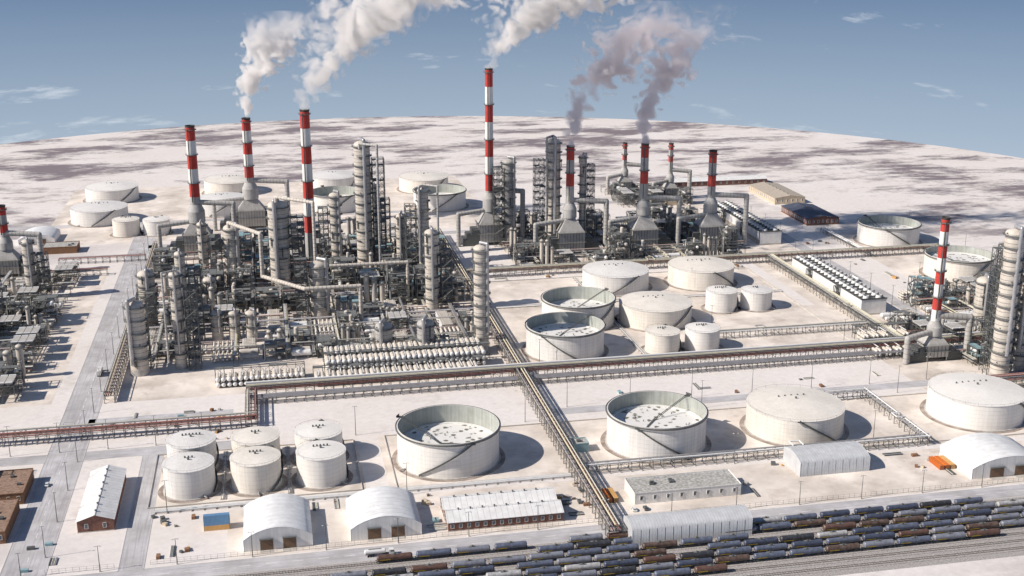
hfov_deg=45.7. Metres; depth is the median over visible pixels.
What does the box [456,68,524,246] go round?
chimney
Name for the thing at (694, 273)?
tank fixed roof
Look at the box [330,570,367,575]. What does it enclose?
tank car
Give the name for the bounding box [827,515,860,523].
tank car
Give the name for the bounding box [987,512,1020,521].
tank car
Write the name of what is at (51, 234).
hall tent
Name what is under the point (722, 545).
tank car
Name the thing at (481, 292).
column
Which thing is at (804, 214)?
blue warehouse
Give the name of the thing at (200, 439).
tank fixed roof
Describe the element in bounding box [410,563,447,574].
tank car
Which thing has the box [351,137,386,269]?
column
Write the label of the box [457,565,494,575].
tank car
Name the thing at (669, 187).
chimney
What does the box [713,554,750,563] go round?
tank car
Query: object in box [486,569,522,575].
tank car
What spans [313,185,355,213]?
tank floating roof
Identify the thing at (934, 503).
tank car
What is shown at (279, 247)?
column
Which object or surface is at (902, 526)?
tank car
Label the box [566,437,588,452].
small teal building
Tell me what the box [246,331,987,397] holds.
pipe rack
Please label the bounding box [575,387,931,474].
pipe rack
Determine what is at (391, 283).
process unit
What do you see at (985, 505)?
tank car
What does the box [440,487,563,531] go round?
long brick building
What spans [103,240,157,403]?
pipe rack
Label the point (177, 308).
column
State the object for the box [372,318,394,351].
column
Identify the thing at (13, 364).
process unit
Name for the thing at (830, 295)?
pipe rack
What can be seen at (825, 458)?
grey shed
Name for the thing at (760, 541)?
tank car
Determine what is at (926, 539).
tank car
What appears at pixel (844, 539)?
tank car
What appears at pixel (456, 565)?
tank car
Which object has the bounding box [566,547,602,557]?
tank car
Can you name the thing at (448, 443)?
tank floating roof
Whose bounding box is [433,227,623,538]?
pipe rack
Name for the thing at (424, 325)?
column
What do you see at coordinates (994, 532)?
tank car
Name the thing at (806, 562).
rail tracks
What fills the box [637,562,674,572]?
tank car
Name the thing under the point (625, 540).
tank car
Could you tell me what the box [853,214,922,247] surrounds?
tank floating roof
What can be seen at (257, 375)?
heat exchangers
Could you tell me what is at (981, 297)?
column
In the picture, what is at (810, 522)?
tank car
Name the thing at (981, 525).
tank car
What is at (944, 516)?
tank car
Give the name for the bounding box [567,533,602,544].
tank car
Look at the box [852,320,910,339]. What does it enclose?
exchangers
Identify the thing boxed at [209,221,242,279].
column
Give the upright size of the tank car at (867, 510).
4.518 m
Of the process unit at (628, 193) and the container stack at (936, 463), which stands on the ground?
the process unit at (628, 193)
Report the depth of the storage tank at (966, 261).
1024.39 m
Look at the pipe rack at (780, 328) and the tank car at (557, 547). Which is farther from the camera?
the pipe rack at (780, 328)
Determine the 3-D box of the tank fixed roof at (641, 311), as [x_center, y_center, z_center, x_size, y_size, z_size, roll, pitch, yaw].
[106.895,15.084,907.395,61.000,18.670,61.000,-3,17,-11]
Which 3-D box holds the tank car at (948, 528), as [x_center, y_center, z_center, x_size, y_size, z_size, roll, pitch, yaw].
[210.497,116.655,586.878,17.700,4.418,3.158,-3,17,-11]
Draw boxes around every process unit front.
[129,295,473,368]
[880,308,989,365]
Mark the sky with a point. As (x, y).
(945, 73)
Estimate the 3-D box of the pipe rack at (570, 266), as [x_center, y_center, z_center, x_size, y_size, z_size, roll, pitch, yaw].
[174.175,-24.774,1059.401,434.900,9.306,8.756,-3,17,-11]
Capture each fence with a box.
[45,564,108,573]
[150,477,1023,564]
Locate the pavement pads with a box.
[0,176,1023,558]
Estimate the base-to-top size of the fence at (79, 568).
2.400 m
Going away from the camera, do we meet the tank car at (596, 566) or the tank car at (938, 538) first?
the tank car at (596, 566)
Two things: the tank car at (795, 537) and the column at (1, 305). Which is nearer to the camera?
the tank car at (795, 537)
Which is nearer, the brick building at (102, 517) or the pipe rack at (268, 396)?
the brick building at (102, 517)
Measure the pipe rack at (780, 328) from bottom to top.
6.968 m
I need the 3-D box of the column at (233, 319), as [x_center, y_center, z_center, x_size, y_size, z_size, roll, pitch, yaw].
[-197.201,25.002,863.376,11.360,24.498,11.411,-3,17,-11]
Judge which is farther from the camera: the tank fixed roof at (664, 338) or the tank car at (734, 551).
the tank fixed roof at (664, 338)
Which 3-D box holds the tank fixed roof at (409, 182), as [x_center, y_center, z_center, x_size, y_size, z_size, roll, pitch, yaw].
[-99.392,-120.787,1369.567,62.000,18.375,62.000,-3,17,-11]
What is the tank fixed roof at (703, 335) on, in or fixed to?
on the pavement pads
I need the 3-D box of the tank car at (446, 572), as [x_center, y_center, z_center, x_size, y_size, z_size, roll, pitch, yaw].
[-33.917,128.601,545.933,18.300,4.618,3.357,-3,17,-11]
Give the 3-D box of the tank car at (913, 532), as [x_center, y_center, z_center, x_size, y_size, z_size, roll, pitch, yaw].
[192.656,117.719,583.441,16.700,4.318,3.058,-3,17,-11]
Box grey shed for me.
[783,441,869,476]
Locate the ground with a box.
[0,116,1023,575]
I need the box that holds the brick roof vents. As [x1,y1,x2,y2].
[453,488,542,509]
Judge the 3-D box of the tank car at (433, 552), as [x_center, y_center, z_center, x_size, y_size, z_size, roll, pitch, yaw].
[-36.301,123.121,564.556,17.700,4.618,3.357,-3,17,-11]
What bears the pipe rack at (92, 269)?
on the pavement pads
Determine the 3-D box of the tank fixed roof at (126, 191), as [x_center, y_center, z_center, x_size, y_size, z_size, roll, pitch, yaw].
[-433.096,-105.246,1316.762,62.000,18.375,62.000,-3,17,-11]
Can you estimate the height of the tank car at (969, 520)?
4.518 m
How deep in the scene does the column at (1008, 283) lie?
776.89 m
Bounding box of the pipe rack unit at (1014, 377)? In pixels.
[990,372,1023,387]
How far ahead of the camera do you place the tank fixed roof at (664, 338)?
834.68 m
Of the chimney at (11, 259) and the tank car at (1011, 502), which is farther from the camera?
the chimney at (11, 259)
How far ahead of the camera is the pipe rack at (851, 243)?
1133.41 m
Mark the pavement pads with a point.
(528, 450)
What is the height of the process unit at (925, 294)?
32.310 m
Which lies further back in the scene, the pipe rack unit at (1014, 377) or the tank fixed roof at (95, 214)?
the tank fixed roof at (95, 214)
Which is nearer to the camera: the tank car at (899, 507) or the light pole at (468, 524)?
the light pole at (468, 524)
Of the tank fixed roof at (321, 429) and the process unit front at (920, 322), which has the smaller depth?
the tank fixed roof at (321, 429)
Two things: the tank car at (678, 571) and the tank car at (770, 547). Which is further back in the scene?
the tank car at (770, 547)
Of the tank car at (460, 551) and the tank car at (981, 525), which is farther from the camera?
the tank car at (981, 525)
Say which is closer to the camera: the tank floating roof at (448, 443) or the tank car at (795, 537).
the tank car at (795, 537)
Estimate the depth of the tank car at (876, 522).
591.94 m
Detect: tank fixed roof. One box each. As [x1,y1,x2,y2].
[68,199,128,227]
[83,180,142,202]
[110,215,142,237]
[141,215,173,236]
[158,449,221,502]
[162,427,222,472]
[200,191,242,217]
[202,173,254,194]
[226,444,287,497]
[227,424,286,469]
[290,419,348,465]
[291,438,352,491]
[313,169,354,188]
[396,171,447,193]
[578,259,652,296]
[614,290,695,331]
[640,324,684,353]
[663,254,737,291]
[681,321,723,351]
[701,284,740,313]
[738,284,775,312]
[739,384,848,445]
[920,371,1023,433]
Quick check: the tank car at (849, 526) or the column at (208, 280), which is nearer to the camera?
the tank car at (849, 526)
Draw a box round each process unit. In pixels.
[0,261,79,402]
[149,217,467,316]
[501,201,750,269]
[601,179,693,207]
[897,270,996,342]
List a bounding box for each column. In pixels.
[0,274,6,328]
[18,236,52,296]
[122,297,151,376]
[134,266,159,332]
[165,268,201,370]
[171,248,205,340]
[194,219,209,268]
[201,273,217,303]
[208,307,224,340]
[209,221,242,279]
[225,307,241,339]
[243,307,259,339]
[265,198,306,292]
[279,195,290,242]
[293,254,330,320]
[317,189,343,263]
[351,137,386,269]
[371,181,390,245]
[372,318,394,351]
[394,210,409,265]
[404,185,430,271]
[414,315,436,349]
[422,226,452,312]
[471,241,490,351]
[491,155,516,246]
[533,135,562,241]
[577,152,594,237]
[971,273,994,330]
[978,224,1023,376]
[985,243,1023,370]
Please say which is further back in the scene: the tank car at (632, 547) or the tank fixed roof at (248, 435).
the tank fixed roof at (248, 435)
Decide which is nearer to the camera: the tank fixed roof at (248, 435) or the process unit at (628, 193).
the tank fixed roof at (248, 435)
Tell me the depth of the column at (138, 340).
788.38 m
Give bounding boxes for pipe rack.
[0,388,258,446]
[51,267,107,276]
[58,253,145,264]
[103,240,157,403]
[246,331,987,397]
[250,342,990,405]
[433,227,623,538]
[466,243,936,277]
[575,387,931,474]
[720,320,867,339]
[766,254,902,336]
[820,227,870,256]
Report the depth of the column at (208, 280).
936.44 m
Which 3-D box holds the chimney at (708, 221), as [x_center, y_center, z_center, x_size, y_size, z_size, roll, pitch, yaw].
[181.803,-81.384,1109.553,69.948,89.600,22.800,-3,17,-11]
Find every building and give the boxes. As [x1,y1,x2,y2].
[0,468,33,504]
[0,498,19,543]
[43,241,79,254]
[75,464,126,532]
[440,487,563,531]
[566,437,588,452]
[625,469,741,504]
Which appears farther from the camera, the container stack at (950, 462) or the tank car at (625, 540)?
the container stack at (950, 462)
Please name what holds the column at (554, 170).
on the ground
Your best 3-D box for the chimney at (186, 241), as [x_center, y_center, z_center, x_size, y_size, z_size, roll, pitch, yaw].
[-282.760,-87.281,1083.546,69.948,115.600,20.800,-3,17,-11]
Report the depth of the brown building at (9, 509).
595.23 m
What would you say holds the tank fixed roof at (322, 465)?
on the pavement pads
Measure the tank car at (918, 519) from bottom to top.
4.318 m
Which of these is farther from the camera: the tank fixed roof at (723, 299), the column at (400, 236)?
the column at (400, 236)
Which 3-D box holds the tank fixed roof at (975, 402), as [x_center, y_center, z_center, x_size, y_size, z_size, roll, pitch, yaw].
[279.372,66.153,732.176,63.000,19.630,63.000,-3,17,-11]
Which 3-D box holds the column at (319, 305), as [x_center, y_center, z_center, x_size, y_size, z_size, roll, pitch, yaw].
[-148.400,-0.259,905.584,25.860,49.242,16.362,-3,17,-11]
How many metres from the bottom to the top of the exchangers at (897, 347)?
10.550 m
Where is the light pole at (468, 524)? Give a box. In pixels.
[465,511,471,536]
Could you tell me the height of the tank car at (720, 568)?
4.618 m
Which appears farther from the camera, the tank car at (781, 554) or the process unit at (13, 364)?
the process unit at (13, 364)
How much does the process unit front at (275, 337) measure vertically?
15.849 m
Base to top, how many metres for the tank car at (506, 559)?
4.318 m
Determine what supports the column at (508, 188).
on the ground
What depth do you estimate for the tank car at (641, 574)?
543.44 m
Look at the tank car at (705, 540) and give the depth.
574.56 m
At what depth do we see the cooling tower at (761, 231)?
1155.46 m
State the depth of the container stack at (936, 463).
661.32 m
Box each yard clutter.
[20,451,955,572]
[110,240,905,438]
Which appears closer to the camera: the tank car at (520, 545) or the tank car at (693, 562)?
the tank car at (693, 562)
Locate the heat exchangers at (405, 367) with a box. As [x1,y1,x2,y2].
[313,353,482,384]
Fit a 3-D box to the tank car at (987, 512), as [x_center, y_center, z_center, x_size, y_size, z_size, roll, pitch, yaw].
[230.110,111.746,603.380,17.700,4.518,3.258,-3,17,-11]
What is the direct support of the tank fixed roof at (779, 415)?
on the pavement pads
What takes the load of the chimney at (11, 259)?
on the pavement pads
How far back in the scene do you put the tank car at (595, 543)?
571.59 m
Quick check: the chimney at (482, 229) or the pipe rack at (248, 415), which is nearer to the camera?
the pipe rack at (248, 415)
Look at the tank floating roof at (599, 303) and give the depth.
917.43 m
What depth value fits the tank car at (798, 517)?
597.98 m
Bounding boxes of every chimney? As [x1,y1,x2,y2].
[0,204,45,276]
[156,125,236,253]
[212,117,290,230]
[298,109,315,262]
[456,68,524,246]
[533,145,608,254]
[606,142,640,193]
[608,143,681,252]
[652,143,691,198]
[675,149,748,246]
[902,216,973,363]
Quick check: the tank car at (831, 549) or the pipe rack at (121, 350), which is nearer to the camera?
the tank car at (831, 549)
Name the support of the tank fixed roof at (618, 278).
on the pavement pads
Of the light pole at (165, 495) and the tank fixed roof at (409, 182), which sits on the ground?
the light pole at (165, 495)
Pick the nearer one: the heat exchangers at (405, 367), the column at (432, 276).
the heat exchangers at (405, 367)
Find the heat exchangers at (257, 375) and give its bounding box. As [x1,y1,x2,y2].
[214,360,305,387]
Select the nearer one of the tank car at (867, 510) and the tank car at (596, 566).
the tank car at (596, 566)
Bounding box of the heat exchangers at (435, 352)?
[323,340,489,371]
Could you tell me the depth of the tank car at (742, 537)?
578.17 m
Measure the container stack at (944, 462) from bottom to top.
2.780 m
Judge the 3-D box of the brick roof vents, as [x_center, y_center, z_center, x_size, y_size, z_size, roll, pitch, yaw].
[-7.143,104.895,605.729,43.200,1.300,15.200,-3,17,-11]
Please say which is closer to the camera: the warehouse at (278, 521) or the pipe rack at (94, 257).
the warehouse at (278, 521)
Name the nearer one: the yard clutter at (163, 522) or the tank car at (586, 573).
the tank car at (586, 573)
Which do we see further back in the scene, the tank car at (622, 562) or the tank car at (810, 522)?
the tank car at (810, 522)
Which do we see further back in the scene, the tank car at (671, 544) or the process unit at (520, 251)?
the process unit at (520, 251)
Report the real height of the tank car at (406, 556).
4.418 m
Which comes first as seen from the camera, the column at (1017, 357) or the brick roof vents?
the brick roof vents
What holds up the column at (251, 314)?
on the pavement pads
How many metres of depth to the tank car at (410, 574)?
542.52 m
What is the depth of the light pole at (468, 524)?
583.46 m
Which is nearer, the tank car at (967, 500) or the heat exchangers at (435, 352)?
the tank car at (967, 500)
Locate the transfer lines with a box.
[160,135,552,362]
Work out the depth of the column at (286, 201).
1086.69 m
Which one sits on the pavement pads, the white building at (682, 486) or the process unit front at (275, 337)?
the white building at (682, 486)
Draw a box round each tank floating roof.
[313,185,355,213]
[391,404,504,481]
[411,183,468,211]
[521,312,608,361]
[541,286,618,331]
[600,391,710,464]
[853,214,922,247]
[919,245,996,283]
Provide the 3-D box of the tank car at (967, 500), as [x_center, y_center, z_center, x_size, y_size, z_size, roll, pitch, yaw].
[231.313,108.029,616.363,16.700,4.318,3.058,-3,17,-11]
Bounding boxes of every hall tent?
[18,226,60,244]
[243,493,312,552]
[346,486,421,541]
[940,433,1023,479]
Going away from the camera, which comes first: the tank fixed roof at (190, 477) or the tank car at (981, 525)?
the tank car at (981, 525)
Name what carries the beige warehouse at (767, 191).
on the ground
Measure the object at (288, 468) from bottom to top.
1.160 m
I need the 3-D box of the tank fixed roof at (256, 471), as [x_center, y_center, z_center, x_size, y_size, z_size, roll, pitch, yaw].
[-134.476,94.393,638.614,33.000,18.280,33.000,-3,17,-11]
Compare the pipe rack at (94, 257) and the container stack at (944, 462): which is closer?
the container stack at (944, 462)
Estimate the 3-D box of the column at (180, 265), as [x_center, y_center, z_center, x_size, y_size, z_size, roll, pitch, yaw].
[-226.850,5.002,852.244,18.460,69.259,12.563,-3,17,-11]
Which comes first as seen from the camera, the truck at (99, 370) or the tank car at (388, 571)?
the tank car at (388, 571)
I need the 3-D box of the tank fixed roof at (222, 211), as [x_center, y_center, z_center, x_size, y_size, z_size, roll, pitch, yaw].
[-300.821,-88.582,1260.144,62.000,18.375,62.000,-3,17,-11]
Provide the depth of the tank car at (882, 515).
599.25 m
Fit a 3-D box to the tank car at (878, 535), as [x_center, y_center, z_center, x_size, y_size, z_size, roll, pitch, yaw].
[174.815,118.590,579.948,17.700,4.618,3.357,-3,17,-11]
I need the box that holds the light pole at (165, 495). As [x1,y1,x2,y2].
[161,480,167,513]
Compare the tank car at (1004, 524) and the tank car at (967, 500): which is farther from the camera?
the tank car at (967, 500)
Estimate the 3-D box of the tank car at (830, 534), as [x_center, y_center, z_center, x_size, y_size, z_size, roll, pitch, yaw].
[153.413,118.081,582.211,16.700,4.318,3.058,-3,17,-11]
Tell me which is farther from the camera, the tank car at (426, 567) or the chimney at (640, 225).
the chimney at (640, 225)
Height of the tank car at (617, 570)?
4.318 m
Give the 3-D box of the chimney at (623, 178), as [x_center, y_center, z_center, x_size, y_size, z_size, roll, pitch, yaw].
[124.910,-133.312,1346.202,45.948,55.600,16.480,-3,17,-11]
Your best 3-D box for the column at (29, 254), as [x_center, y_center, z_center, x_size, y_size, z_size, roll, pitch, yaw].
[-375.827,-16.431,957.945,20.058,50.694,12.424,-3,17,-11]
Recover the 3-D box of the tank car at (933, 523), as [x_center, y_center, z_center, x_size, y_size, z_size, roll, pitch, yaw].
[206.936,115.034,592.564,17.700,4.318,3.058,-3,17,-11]
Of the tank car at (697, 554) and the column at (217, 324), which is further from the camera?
the column at (217, 324)
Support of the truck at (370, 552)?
on the road network
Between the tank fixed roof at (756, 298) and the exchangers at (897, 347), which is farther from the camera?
the tank fixed roof at (756, 298)
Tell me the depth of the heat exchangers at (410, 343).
823.90 m
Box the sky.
[0,0,1023,157]
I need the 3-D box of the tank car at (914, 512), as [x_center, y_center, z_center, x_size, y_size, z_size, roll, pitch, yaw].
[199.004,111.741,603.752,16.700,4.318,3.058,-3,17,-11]
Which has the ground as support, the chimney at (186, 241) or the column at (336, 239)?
the column at (336, 239)
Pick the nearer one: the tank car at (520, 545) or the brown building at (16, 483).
the tank car at (520, 545)
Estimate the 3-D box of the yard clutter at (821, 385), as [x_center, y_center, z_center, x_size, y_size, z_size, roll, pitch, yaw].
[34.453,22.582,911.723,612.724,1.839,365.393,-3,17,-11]
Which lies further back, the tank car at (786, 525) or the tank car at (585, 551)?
the tank car at (786, 525)
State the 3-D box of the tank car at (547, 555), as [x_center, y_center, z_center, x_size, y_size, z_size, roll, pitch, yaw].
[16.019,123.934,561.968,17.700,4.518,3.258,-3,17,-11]
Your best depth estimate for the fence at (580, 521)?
593.62 m
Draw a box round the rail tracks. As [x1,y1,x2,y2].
[227,497,1023,575]
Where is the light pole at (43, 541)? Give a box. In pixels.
[38,526,45,557]
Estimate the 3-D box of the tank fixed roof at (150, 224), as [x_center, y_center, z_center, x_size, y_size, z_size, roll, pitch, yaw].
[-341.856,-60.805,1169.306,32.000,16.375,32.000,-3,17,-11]
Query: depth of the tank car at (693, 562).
554.76 m
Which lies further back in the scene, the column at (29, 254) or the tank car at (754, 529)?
the column at (29, 254)
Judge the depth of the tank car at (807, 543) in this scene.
571.93 m
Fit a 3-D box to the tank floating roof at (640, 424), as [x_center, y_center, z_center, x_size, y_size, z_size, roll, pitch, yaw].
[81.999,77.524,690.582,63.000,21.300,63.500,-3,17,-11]
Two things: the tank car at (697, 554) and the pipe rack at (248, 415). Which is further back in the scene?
the pipe rack at (248, 415)
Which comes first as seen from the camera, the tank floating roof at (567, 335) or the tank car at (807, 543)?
the tank car at (807, 543)
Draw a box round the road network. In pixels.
[0,195,1023,575]
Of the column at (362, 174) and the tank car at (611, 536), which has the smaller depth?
the tank car at (611, 536)
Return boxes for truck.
[96,366,102,376]
[364,547,394,557]
[850,274,858,280]
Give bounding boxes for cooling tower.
[717,200,781,244]
[791,254,886,314]
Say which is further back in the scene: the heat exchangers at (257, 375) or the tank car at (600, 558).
the heat exchangers at (257, 375)
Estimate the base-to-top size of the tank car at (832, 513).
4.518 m
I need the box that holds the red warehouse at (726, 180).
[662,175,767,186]
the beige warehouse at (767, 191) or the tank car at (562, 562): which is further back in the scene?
the beige warehouse at (767, 191)
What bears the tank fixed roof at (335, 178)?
on the pavement pads
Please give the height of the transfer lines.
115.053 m
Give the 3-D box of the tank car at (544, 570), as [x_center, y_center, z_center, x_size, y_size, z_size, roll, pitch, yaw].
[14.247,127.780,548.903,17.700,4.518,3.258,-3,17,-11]
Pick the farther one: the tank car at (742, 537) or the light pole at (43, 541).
the tank car at (742, 537)
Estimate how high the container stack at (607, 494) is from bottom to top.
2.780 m
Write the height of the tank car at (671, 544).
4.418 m
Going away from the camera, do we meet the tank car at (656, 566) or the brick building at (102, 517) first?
the tank car at (656, 566)
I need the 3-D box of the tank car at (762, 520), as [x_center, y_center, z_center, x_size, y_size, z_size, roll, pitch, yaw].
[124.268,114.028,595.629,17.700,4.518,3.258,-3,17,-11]
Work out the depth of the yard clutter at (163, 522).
607.14 m
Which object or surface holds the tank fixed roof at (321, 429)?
on the pavement pads
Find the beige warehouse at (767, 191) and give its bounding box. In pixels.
[749,182,804,204]
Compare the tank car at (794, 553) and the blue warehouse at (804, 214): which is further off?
the blue warehouse at (804, 214)
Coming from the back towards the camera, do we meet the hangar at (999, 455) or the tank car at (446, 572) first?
the hangar at (999, 455)
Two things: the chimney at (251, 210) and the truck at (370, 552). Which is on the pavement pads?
the chimney at (251, 210)
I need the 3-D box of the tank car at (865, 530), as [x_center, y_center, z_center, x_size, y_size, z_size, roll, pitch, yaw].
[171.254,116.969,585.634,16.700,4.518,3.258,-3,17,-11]
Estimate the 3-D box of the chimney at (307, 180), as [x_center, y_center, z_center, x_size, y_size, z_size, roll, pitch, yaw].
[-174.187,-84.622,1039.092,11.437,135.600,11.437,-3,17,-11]
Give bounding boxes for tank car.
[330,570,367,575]
[371,567,407,575]
[375,552,413,563]
[389,573,413,575]
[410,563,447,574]
[415,548,451,559]
[417,569,455,575]
[451,558,486,570]
[454,544,491,555]
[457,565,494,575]
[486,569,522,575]
[489,555,526,566]
[493,541,528,551]
[515,559,554,570]
[524,565,562,575]
[527,551,565,561]
[532,573,557,575]
[536,543,574,552]
[555,555,591,566]
[561,570,597,575]
[562,562,602,572]
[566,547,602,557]
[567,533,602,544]
[575,539,611,549]
[593,551,631,562]
[598,566,637,575]
[602,558,639,568]
[605,543,638,553]
[606,531,627,540]
[612,536,631,544]
[616,572,651,575]
[632,548,666,558]
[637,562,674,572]
[640,540,678,549]
[641,554,676,564]
[654,567,692,575]
[675,557,712,568]
[678,550,714,560]
[679,536,712,546]
[692,563,728,575]
[706,540,741,550]
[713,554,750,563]
[715,533,748,541]
[715,546,752,556]
[725,525,757,533]
[742,537,778,545]
[752,516,781,525]
[752,543,788,552]
[752,550,786,561]
[757,521,792,532]
[778,533,813,543]
[782,513,816,522]
[788,546,824,557]
[790,539,823,548]
[792,518,825,528]
[815,530,847,539]
[818,509,850,519]
[821,522,856,531]
[823,543,861,553]
[824,535,860,545]
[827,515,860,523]
[850,526,882,535]
[852,506,883,515]
[857,519,888,527]
[860,531,895,541]
[861,539,895,549]
[862,512,893,520]
[884,503,918,512]
[884,522,918,531]
[890,515,925,523]
[895,535,931,546]
[896,528,929,537]
[897,508,927,517]
[918,499,951,508]
[919,519,952,529]
[924,512,957,521]
[930,505,960,513]
[930,525,965,534]
[931,531,966,542]
[952,497,983,505]
[953,515,986,524]
[958,508,992,517]
[962,502,994,510]
[964,521,999,531]
[965,528,1001,538]
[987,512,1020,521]
[993,505,1023,514]
[995,499,1023,507]
[999,518,1023,528]
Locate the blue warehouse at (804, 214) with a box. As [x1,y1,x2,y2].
[781,202,839,225]
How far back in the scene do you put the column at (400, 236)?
1033.28 m
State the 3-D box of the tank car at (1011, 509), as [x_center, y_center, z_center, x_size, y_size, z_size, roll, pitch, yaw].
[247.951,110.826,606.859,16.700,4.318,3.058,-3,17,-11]
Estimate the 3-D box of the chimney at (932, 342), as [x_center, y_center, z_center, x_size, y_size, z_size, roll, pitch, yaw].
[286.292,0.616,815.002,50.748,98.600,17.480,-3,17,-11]
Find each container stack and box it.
[203,512,229,531]
[601,488,612,502]
[607,487,618,502]
[928,456,944,469]
[934,456,949,468]
[939,455,954,468]
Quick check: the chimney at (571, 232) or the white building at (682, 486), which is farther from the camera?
the chimney at (571, 232)
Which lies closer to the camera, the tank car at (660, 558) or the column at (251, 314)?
the tank car at (660, 558)
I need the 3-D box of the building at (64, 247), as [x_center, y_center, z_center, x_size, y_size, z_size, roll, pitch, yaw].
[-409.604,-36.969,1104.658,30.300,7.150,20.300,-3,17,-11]
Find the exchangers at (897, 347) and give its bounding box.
[865,334,910,356]
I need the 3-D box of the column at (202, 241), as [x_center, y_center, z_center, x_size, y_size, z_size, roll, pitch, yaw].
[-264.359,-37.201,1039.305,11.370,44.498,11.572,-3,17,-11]
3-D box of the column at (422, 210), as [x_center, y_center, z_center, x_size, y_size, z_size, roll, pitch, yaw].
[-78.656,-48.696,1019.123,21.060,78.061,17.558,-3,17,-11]
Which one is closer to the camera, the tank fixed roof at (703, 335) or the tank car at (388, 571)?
the tank car at (388, 571)
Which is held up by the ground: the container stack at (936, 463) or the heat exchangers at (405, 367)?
the heat exchangers at (405, 367)
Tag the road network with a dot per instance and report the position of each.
(58, 463)
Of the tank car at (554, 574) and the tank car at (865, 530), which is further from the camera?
the tank car at (865, 530)
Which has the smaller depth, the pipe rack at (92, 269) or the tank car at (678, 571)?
the tank car at (678, 571)
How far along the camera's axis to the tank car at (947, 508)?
606.01 m
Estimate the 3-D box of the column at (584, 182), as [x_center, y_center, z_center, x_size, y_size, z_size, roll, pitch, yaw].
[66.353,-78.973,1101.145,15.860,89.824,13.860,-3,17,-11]
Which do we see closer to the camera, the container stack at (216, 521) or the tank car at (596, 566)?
the tank car at (596, 566)
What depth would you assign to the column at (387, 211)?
1096.17 m
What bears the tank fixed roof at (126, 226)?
on the pavement pads
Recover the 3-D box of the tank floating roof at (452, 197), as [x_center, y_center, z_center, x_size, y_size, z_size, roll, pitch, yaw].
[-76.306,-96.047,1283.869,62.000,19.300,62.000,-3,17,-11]
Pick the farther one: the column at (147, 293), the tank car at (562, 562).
the column at (147, 293)
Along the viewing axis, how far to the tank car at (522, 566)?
553.52 m
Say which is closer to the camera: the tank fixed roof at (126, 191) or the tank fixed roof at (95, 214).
the tank fixed roof at (95, 214)
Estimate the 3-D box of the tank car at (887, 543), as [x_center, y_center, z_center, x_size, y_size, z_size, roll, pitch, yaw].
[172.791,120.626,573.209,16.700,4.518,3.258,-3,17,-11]
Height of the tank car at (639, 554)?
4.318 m
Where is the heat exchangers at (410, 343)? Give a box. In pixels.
[322,332,479,363]
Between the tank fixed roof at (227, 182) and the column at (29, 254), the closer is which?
the column at (29, 254)

